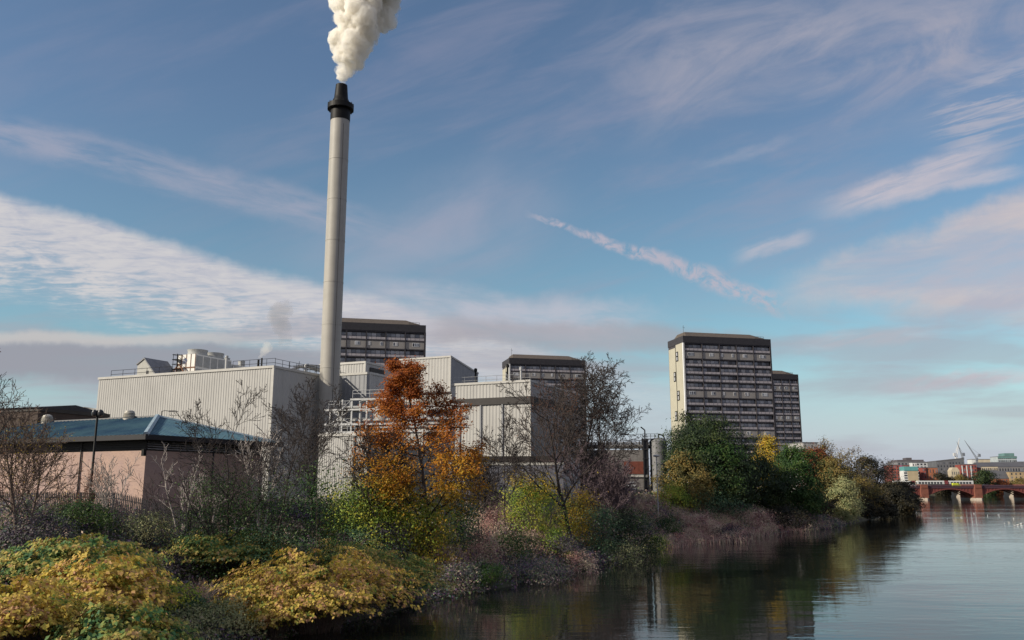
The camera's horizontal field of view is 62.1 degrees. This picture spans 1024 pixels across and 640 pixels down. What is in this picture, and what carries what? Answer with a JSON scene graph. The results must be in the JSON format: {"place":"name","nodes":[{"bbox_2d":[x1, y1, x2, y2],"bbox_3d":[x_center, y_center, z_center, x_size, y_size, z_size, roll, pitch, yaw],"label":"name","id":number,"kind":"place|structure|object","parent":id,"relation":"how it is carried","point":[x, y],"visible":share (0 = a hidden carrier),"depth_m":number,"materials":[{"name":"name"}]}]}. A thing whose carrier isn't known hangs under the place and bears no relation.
{"place":"outdoors","nodes":[
{"label":"outdoors","id":0,"kind":"place"},
{"bbox_2d":[0,485,935,639],"bbox_3d":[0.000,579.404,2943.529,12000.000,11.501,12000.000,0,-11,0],"label":"ground","id":1,"kind":"structure","parent":0,"point":[505,584],"depth_m":77.88,"materials":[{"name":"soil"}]},
{"bbox_2d":[0,491,51,525],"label":"shrub","id":2,"kind":"object","parent":1,"relation":"on","point":[23,510],"visible":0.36,"depth_m":63.14,"materials":[{"name":"grey plant"}]},
{"bbox_2d":[0,379,83,544],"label":"bare tree","id":3,"kind":"object","parent":1,"relation":"on","point":[21,459],"visible":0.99,"depth_m":57.18,"materials":[{"name":"brown bark"}]},
{"bbox_2d":[0,495,89,556],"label":"shrub","id":4,"kind":"object","parent":1,"relation":"on","point":[47,520],"visible":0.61,"depth_m":54.26,"materials":[{"name":"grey plant"}]},
{"bbox_2d":[0,574,97,639],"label":"knotweed","id":5,"kind":"object","parent":1,"relation":"on","point":[34,603],"visible":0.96,"depth_m":37.04,"materials":[{"name":"yellow plant"}]},
{"bbox_2d":[0,405,109,428],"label":"dark low building","id":6,"kind":"structure","parent":1,"relation":"on","point":[69,412],"depth_m":116.87,"materials":[{"name":"brick"}]},
{"bbox_2d":[40,455,113,525],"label":"bare shrub","id":7,"kind":"object","parent":1,"relation":"on","point":[85,490],"visible":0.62,"depth_m":66.36,"materials":[{"name":"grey plant"}]},
{"bbox_2d":[34,490,126,535],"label":"shrub","id":8,"kind":"object","parent":1,"relation":"on","point":[70,512],"visible":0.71,"depth_m":62.36,"materials":[{"name":"green plant"}]},
{"bbox_2d":[0,532,174,581],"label":"knotweed","id":9,"kind":"object","parent":1,"relation":"on","point":[51,552],"visible":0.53,"depth_m":48.06,"materials":[{"name":"green plant"}]},
{"bbox_2d":[21,550,189,615],"bbox_3d":[-21.850,14.187,44.800,9.120,4.120,9.469,0,-11,0],"label":"knotweed","id":10,"kind":"object","parent":1,"relation":"on","point":[114,579],"visible":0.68,"depth_m":43.59,"materials":[{"name":"yellow plant"}]},
{"bbox_2d":[82,452,139,535],"bbox_3d":[-30.425,13.172,64.670,2.931,6.355,3.842,-4,-12,20],"label":"bare tree","id":11,"kind":"object","parent":1,"relation":"on","point":[102,494],"visible":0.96,"depth_m":64.01,"materials":[{"name":"grey plant"}]},
{"bbox_2d":[35,599,202,639],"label":"knotweed","id":12,"kind":"object","parent":1,"relation":"on","point":[114,623],"visible":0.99,"depth_m":37.34,"materials":[{"name":"green plant"}]},
{"bbox_2d":[100,485,163,538],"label":"bare shrub","id":13,"kind":"object","parent":1,"relation":"on","point":[117,514],"visible":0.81,"depth_m":64.96,"materials":[{"name":"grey plant"}]},
{"bbox_2d":[0,414,280,513],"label":"blue roofed building","id":14,"kind":"structure","parent":1,"relation":"on","point":[121,439],"depth_m":79.26,"materials":[{"name":"pink brick"}]},
{"bbox_2d":[0,491,282,541],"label":"palisade fence","id":15,"kind":"object","parent":1,"relation":"on","point":[138,504],"visible":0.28,"depth_m":71.32,"materials":[{"name":"paint"}]},
{"bbox_2d":[116,508,180,545],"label":"shrub","id":16,"kind":"object","parent":1,"relation":"on","point":[154,519],"visible":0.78,"depth_m":64.37,"materials":[{"name":"green plant"}]},
{"bbox_2d":[148,442,207,534],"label":"bare tree","id":17,"kind":"object","parent":1,"relation":"on","point":[165,486],"visible":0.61,"depth_m":71.13,"materials":[{"name":"plant"}]},
{"bbox_2d":[149,575,209,612],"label":"shrub","id":18,"kind":"object","parent":1,"relation":"on","point":[182,589],"visible":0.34,"depth_m":52.21,"materials":[{"name":"green plant"}]},
{"bbox_2d":[159,547,199,580],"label":"shrub","id":19,"kind":"object","parent":1,"relation":"on","point":[178,564],"visible":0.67,"depth_m":61.02,"materials":[{"name":"green plant"}]},
{"bbox_2d":[121,458,245,564],"bbox_3d":[-24.574,14.594,64.184,9.131,8.390,7.580,-5,-12,25],"label":"bare shrub","id":20,"kind":"object","parent":1,"relation":"on","point":[211,500],"visible":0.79,"depth_m":63.91,"materials":[{"name":"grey plant"}]},
{"bbox_2d":[160,599,236,639],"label":"shrub","id":21,"kind":"object","parent":1,"relation":"on","point":[190,624],"visible":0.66,"depth_m":48.52,"materials":[{"name":"green plant"}]},
{"bbox_2d":[138,449,273,584],"bbox_3d":[-22.556,15.216,65.159,10.195,10.734,10.077,-9,-14,40],"label":"shrub","id":22,"kind":"object","parent":1,"relation":"on","point":[215,517],"visible":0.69,"depth_m":64.08,"materials":[{"name":"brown plant"}]},
{"bbox_2d":[96,358,343,500],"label":"distillery hall","id":23,"kind":"structure","parent":1,"relation":"on","point":[215,392],"depth_m":135.34,"materials":[{"name":"corrugated metal cladding"}]},
{"bbox_2d":[136,357,171,374],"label":"roof plant house","id":24,"kind":"structure","parent":23,"relation":"on","point":[148,364],"depth_m":147.89,"materials":[{"name":"paint"}]},
{"bbox_2d":[177,349,231,371],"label":"cooling tower","id":25,"kind":"structure","parent":23,"relation":"on","point":[196,359],"depth_m":151.45,"materials":[{"name":"metal"}]},
{"bbox_2d":[177,590,265,639],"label":"shrub","id":26,"kind":"object","parent":1,"relation":"on","point":[234,614],"visible":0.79,"depth_m":52.14,"materials":[{"name":"green plant"}]},
{"bbox_2d":[147,527,297,573],"bbox_3d":[-22.145,17.692,65.573,11.820,3.370,11.819,0,-11,0],"label":"knotweed","id":27,"kind":"object","parent":1,"relation":"on","point":[233,551],"visible":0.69,"depth_m":62.61,"materials":[{"name":"green plant"}]},
{"bbox_2d":[152,380,304,581],"bbox_3d":[-21.968,12.323,65.369,10.164,15.978,13.054,5,-12,-24],"label":"bare tree","id":28,"kind":"object","parent":1,"relation":"on","point":[261,474],"visible":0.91,"depth_m":63.91,"materials":[{"name":"brown plant"}]},
{"bbox_2d":[227,423,288,529],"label":"bare tree","id":29,"kind":"object","parent":1,"relation":"on","point":[247,470],"visible":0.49,"depth_m":79.30,"materials":[{"name":"grey plant"}]},
{"bbox_2d":[192,509,329,588],"bbox_3d":[-18.343,18.268,64.166,12.113,7.671,12.570,0,-11,0],"label":"shrub","id":30,"kind":"object","parent":1,"relation":"on","point":[269,534],"visible":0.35,"depth_m":63.38,"materials":[{"name":"green plant"}]},
{"bbox_2d":[194,464,334,581],"bbox_3d":[-19.165,16.570,64.558,10.671,11.105,8.915,0,-11,0],"label":"shrub","id":31,"kind":"object","parent":1,"relation":"on","point":[261,504],"visible":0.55,"depth_m":64.31,"materials":[{"name":"green plant"}]},
{"bbox_2d":[224,580,326,639],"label":"knotweed","id":32,"kind":"object","parent":1,"relation":"on","point":[275,625],"visible":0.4,"depth_m":55.20,"materials":[{"name":"brown plant"}]},
{"bbox_2d":[246,384,343,535],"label":"bare tree","id":33,"kind":"object","parent":1,"relation":"on","point":[302,412],"visible":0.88,"depth_m":75.28,"materials":[{"name":"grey plant"}]},
{"bbox_2d":[251,376,356,525],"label":"bare tree","id":34,"kind":"object","parent":1,"relation":"on","point":[332,422],"visible":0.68,"depth_m":85.28,"materials":[{"name":"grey plant"}]},
{"bbox_2d":[196,546,434,634],"bbox_3d":[-13.939,18.933,60.173,16.816,5.924,16.268,0,-11,0],"label":"knotweed","id":35,"kind":"object","parent":1,"relation":"on","point":[344,586],"visible":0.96,"depth_m":57.53,"materials":[{"name":"yellow plant"}]},
{"bbox_2d":[252,436,384,622],"bbox_3d":[-14.444,16.443,65.551,11.268,14.807,13.090,-8,-13,34],"label":"shrub","id":36,"kind":"object","parent":1,"relation":"on","point":[316,503],"visible":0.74,"depth_m":64.45,"materials":[{"name":"green plant"}]},
{"bbox_2d":[314,83,353,497],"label":"chimney stack","id":37,"kind":"object","parent":1,"relation":"on","point":[340,107],"visible":0.88,"depth_m":142.58,"materials":[{"name":"concrete"}]},
{"bbox_2d":[280,538,414,577],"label":"knotweed","id":38,"kind":"object","parent":1,"relation":"on","point":[370,551],"visible":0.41,"depth_m":67.48,"materials":[{"name":"brown plant"}]},
{"bbox_2d":[317,432,398,500],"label":"corrugated store","id":39,"kind":"structure","parent":1,"relation":"on","point":[340,443],"depth_m":112.32,"materials":[{"name":"metal"}]},
{"bbox_2d":[319,358,404,479],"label":"process shed","id":40,"kind":"structure","parent":1,"relation":"on","point":[356,367],"depth_m":154.64,"materials":[{"name":"metal"}]},
{"bbox_2d":[338,372,395,430],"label":"process block","id":41,"kind":"structure","parent":1,"relation":"on","point":[368,382],"depth_m":144.51,"materials":[{"name":"metal"}]},
{"bbox_2d":[318,521,417,558],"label":"shrub","id":42,"kind":"object","parent":1,"relation":"on","point":[355,535],"visible":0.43,"depth_m":79.90,"materials":[{"name":"green plant"}]},
{"bbox_2d":[334,422,417,546],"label":"bare tree","id":43,"kind":"object","parent":1,"relation":"on","point":[365,439],"visible":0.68,"depth_m":83.51,"materials":[{"name":"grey plant"}]},
{"bbox_2d":[340,318,425,364],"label":"tower block","id":44,"kind":"structure","parent":1,"relation":"on","point":[378,341],"depth_m":269.85,"materials":[{"name":"paint"}]},
{"bbox_2d":[299,465,472,557],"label":"shrub","id":45,"kind":"object","parent":1,"relation":"on","point":[373,519],"visible":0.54,"depth_m":82.66,"materials":[{"name":"green plant"}]},
{"bbox_2d":[357,513,433,564],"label":"shrub","id":46,"kind":"object","parent":1,"relation":"on","point":[397,533],"visible":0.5,"depth_m":81.69,"materials":[{"name":"green plant"}]},
{"bbox_2d":[324,389,468,494],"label":"pipe rack","id":47,"kind":"object","parent":1,"relation":"on","point":[352,419],"visible":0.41,"depth_m":115.69,"materials":[{"name":"metal"}]},
{"bbox_2d":[359,551,457,605],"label":"knotweed","id":48,"kind":"object","parent":1,"relation":"on","point":[424,574],"visible":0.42,"depth_m":69.15,"materials":[{"name":"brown plant"}]},
{"bbox_2d":[362,481,475,567],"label":"shrub","id":49,"kind":"object","parent":1,"relation":"on","point":[421,515],"visible":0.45,"depth_m":84.97,"materials":[{"name":"green plant"}]},
{"bbox_2d":[340,355,498,563],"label":"maple tree","id":50,"kind":"object","parent":1,"relation":"on","point":[408,376],"visible":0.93,"depth_m":85.45,"materials":[{"name":"orange plant"}]},
{"bbox_2d":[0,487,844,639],"bbox_3d":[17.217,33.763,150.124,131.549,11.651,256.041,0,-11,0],"label":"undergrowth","id":51,"kind":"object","parent":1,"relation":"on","point":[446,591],"visible":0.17,"depth_m":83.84,"materials":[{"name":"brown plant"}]},
{"bbox_2d":[403,391,451,494],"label":"link building","id":52,"kind":"structure","parent":1,"relation":"on","point":[413,452],"depth_m":171.75,"materials":[{"name":"grey metal"}]},
{"bbox_2d":[396,511,467,568],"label":"shrub","id":53,"kind":"object","parent":1,"relation":"on","point":[437,543],"visible":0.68,"depth_m":84.34,"materials":[{"name":"green plant"}]},
{"bbox_2d":[399,355,478,391],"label":"pent roofed shed","id":54,"kind":"structure","parent":1,"relation":"on","point":[449,370],"depth_m":185.02,"materials":[{"name":"metal"}]},
{"bbox_2d":[428,555,489,595],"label":"shrub","id":55,"kind":"object","parent":1,"relation":"on","point":[460,571],"visible":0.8,"depth_m":79.88,"materials":[{"name":"grey plant"}]},
{"bbox_2d":[434,496,502,553],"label":"shrub","id":56,"kind":"object","parent":1,"relation":"on","point":[466,528],"visible":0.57,"depth_m":92.69,"materials":[{"name":"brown plant"}]},
{"bbox_2d":[452,444,510,533],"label":"bare tree","id":57,"kind":"object","parent":1,"relation":"on","point":[486,474],"visible":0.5,"depth_m":102.07,"materials":[{"name":"brown plant"}]},
{"bbox_2d":[466,559,509,586],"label":"shrub","id":58,"kind":"object","parent":1,"relation":"on","point":[492,570],"visible":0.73,"depth_m":82.81,"materials":[{"name":"green plant"}]},
{"bbox_2d":[459,527,517,565],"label":"shrub","id":59,"kind":"object","parent":1,"relation":"on","point":[490,539],"visible":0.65,"depth_m":92.73,"materials":[{"name":"brown plant"}]},
{"bbox_2d":[465,502,519,543],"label":"shrub","id":60,"kind":"object","parent":1,"relation":"on","point":[491,520],"visible":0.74,"depth_m":101.50,"materials":[{"name":"brown plant"}]},
{"bbox_2d":[465,411,535,530],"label":"bare tree","id":61,"kind":"object","parent":1,"relation":"on","point":[512,457],"visible":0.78,"depth_m":109.18,"materials":[{"name":"grey plant"}]},
{"bbox_2d":[448,463,563,510],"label":"boundary wall","id":62,"kind":"structure","parent":1,"relation":"on","point":[552,471],"depth_m":125.23,"materials":[{"name":"grey concrete"}]},
{"bbox_2d":[451,374,581,505],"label":"banded block","id":63,"kind":"structure","parent":1,"relation":"on","point":[488,399],"depth_m":142.72,"materials":[{"name":"metal"}]},
{"bbox_2d":[491,524,547,575],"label":"shrub","id":64,"kind":"object","parent":1,"relation":"on","point":[507,538],"visible":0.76,"depth_m":96.80,"materials":[{"name":"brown plant"}]},
{"bbox_2d":[476,547,579,587],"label":"shrub","id":65,"kind":"object","parent":1,"relation":"on","point":[544,573],"visible":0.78,"depth_m":88.24,"materials":[{"name":"brown plant"}]},
{"bbox_2d":[488,473,592,535],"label":"shrub","id":66,"kind":"object","parent":1,"relation":"on","point":[536,513],"visible":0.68,"depth_m":111.55,"materials":[{"name":"green plant"}]},
{"bbox_2d":[502,348,586,441],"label":"tower block","id":67,"kind":"structure","parent":1,"relation":"on","point":[539,368],"depth_m":339.28,"materials":[{"name":"paint"}]},
{"bbox_2d":[506,378,602,516],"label":"bare tree","id":68,"kind":"object","parent":1,"relation":"on","point":[556,421],"visible":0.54,"depth_m":129.71,"materials":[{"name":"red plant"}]},
{"bbox_2d":[525,531,596,565],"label":"shrub","id":69,"kind":"object","parent":1,"relation":"on","point":[567,547],"visible":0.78,"depth_m":100.96,"materials":[{"name":"brown plant"}]},
{"bbox_2d":[490,369,646,548],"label":"bare tree","id":70,"kind":"object","parent":1,"relation":"on","point":[562,398],"visible":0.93,"depth_m":113.13,"materials":[{"name":"brown plant"}]},
{"bbox_2d":[543,483,611,546],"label":"shrub","id":71,"kind":"object","parent":1,"relation":"on","point":[575,521],"visible":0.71,"depth_m":118.76,"materials":[{"name":"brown plant"}]},
{"bbox_2d":[551,548,606,573],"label":"shrub","id":72,"kind":"object","parent":1,"relation":"on","point":[593,559],"visible":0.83,"depth_m":99.78,"materials":[{"name":"brown plant"}]},
{"bbox_2d":[540,441,633,534],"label":"bare tree","id":73,"kind":"object","parent":1,"relation":"on","point":[621,475],"visible":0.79,"depth_m":126.05,"materials":[{"name":"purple plant"}]},
{"bbox_2d":[557,353,634,521],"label":"bare tree","id":74,"kind":"object","parent":1,"relation":"on","point":[592,395],"visible":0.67,"depth_m":133.26,"materials":[{"name":"brown plant"}]},
{"bbox_2d":[554,351,651,524],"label":"bare tree","id":75,"kind":"object","parent":1,"relation":"on","point":[622,413],"visible":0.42,"depth_m":141.05,"materials":[{"name":"plant"}]},
{"bbox_2d":[571,501,635,559],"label":"shrub","id":76,"kind":"object","parent":1,"relation":"on","point":[606,546],"visible":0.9,"depth_m":115.42,"materials":[{"name":"green plant"}]},
{"bbox_2d":[579,444,643,542],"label":"bare tree","id":77,"kind":"object","parent":1,"relation":"on","point":[596,464],"visible":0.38,"depth_m":130.14,"materials":[{"name":"brown plant"}]},
{"bbox_2d":[581,441,649,492],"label":"still house","id":78,"kind":"structure","parent":1,"relation":"on","point":[636,462],"depth_m":192.91,"materials":[{"name":"brown brick"}]},
{"bbox_2d":[599,538,652,566],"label":"shrub","id":79,"kind":"object","parent":1,"relation":"on","point":[629,551],"visible":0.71,"depth_m":108.03,"materials":[{"name":"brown plant"}]},
{"bbox_2d":[585,505,675,559],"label":"shrub","id":80,"kind":"object","parent":1,"relation":"on","point":[630,523],"visible":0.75,"depth_m":119.26,"materials":[{"name":"brown plant"}]},
{"bbox_2d":[414,492,851,594],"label":"dry willowherb","id":81,"kind":"object","parent":1,"relation":"on","point":[706,538],"visible":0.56,"depth_m":153.85,"materials":[{"name":"brown plant"}]},
{"bbox_2d":[640,427,667,493],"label":"storage silo","id":82,"kind":"object","parent":1,"relation":"on","point":[654,450],"visible":0.7,"depth_m":192.12,"materials":[{"name":"paint"}]},
{"bbox_2d":[651,478,699,511],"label":"shrub","id":83,"kind":"object","parent":1,"relation":"on","point":[673,487],"visible":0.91,"depth_m":172.00,"materials":[{"name":"green plant"}]},
{"bbox_2d":[662,409,707,475],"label":"evergreen tree","id":84,"kind":"object","parent":1,"relation":"on","point":[687,419],"visible":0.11,"depth_m":194.44,"materials":[{"name":"green plant"}]},
{"bbox_2d":[643,448,727,511],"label":"broadleaf tree","id":85,"kind":"object","parent":1,"relation":"on","point":[701,475],"visible":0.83,"depth_m":177.59,"materials":[{"name":"green plant"}]},
{"bbox_2d":[673,484,756,523],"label":"shrub","id":86,"kind":"object","parent":1,"relation":"on","point":[710,507],"visible":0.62,"depth_m":174.88,"materials":[{"name":"brown plant"}]},
{"bbox_2d":[649,403,782,509],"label":"evergreen tree","id":87,"kind":"object","parent":1,"relation":"on","point":[711,427],"visible":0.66,"depth_m":185.60,"materials":[{"name":"green plant"}]},
{"bbox_2d":[681,437,762,513],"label":"broadleaf tree","id":88,"kind":"object","parent":1,"relation":"on","point":[727,451],"visible":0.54,"depth_m":181.27,"materials":[{"name":"green plant"}]},
{"bbox_2d":[668,327,777,469],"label":"tower block","id":89,"kind":"structure","parent":1,"relation":"on","point":[728,375],"depth_m":297.52,"materials":[{"name":"paint"}]},
{"bbox_2d":[751,432,788,487],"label":"broadleaf tree","id":90,"kind":"object","parent":1,"relation":"on","point":[768,444],"visible":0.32,"depth_m":212.20,"materials":[{"name":"yellow plant"}]},
{"bbox_2d":[743,458,797,510],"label":"broadleaf tree","id":91,"kind":"object","parent":1,"relation":"on","point":[771,496],"visible":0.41,"depth_m":197.60,"materials":[{"name":"green plant"}]},
{"bbox_2d":[772,370,801,455],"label":"tower block","id":92,"kind":"structure","parent":1,"relation":"on","point":[787,406],"depth_m":388.01,"materials":[{"name":"paint"}]},
{"bbox_2d":[756,500,817,531],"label":"shrub","id":93,"kind":"object","parent":1,"relation":"on","point":[795,514],"visible":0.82,"depth_m":185.06,"materials":[{"name":"brown plant"}]},
{"bbox_2d":[760,442,836,516],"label":"broadleaf tree","id":94,"kind":"object","parent":1,"relation":"on","point":[794,458],"visible":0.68,"depth_m":203.48,"materials":[{"name":"green plant"}]},
{"bbox_2d":[813,456,862,516],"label":"broadleaf tree","id":95,"kind":"object","parent":1,"relation":"on","point":[834,464],"visible":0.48,"depth_m":234.17,"materials":[{"name":"green plant"}]},
{"bbox_2d":[825,473,866,523],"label":"broadleaf tree","id":96,"kind":"object","parent":1,"relation":"on","point":[842,487],"visible":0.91,"depth_m":226.27,"materials":[{"name":"green plant"}]},
{"bbox_2d":[817,435,878,496],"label":"bare tree","id":97,"kind":"object","parent":1,"relation":"on","point":[843,456],"visible":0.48,"depth_m":241.23,"materials":[{"name":"grey plant"}]},
{"bbox_2d":[849,472,887,516],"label":"broadleaf tree","id":98,"kind":"object","parent":1,"relation":"on","point":[871,490],"visible":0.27,"depth_m":256.16,"materials":[{"name":"green plant"}]},
{"bbox_2d":[847,453,894,488],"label":"broadleaf tree","id":99,"kind":"object","parent":1,"relation":"on","point":[873,463],"visible":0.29,"depth_m":296.79,"materials":[{"name":"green plant"}]},
{"bbox_2d":[852,491,899,519],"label":"broadleaf tree","id":100,"kind":"object","parent":1,"relation":"on","point":[889,509],"visible":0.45,"depth_m":254.08,"materials":[{"name":"green plant"}]},
{"bbox_2d":[875,481,926,515],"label":"broadleaf tree","id":101,"kind":"object","parent":1,"relation":"on","point":[907,505],"visible":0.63,"depth_m":285.37,"materials":[{"name":"green plant"}]},
{"bbox_2d":[927,458,963,478],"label":"building","id":102,"kind":"structure","parent":1,"relation":"on","point":[943,466],"depth_m":910.29,"materials":[{"name":"grey stone"}]},
{"bbox_2d":[909,484,1023,499],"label":"arch bridge","id":103,"kind":"structure","parent":1,"relation":"on","point":[972,491],"depth_m":588.71,"materials":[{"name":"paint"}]},
{"bbox_2d":[967,468,1000,495],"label":"broadleaf tree","id":104,"kind":"object","parent":1,"relation":"on","point":[984,478],"visible":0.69,"depth_m":843.02,"materials":[{"name":"green plant"}]},
{"bbox_2d":[0,0,1023,483],"label":"sky","id":105,"kind":"structure","parent":0,"point":[839,184],"materials":[{"name":"blue"}]},
{"bbox_2d":[279,495,1023,639],"bbox_3d":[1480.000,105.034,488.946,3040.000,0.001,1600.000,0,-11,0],"label":"water","id":106,"kind":"structure","parent":0,"point":[940,569],"depth_m":79.27,"materials":[{"name":"black liquid"}]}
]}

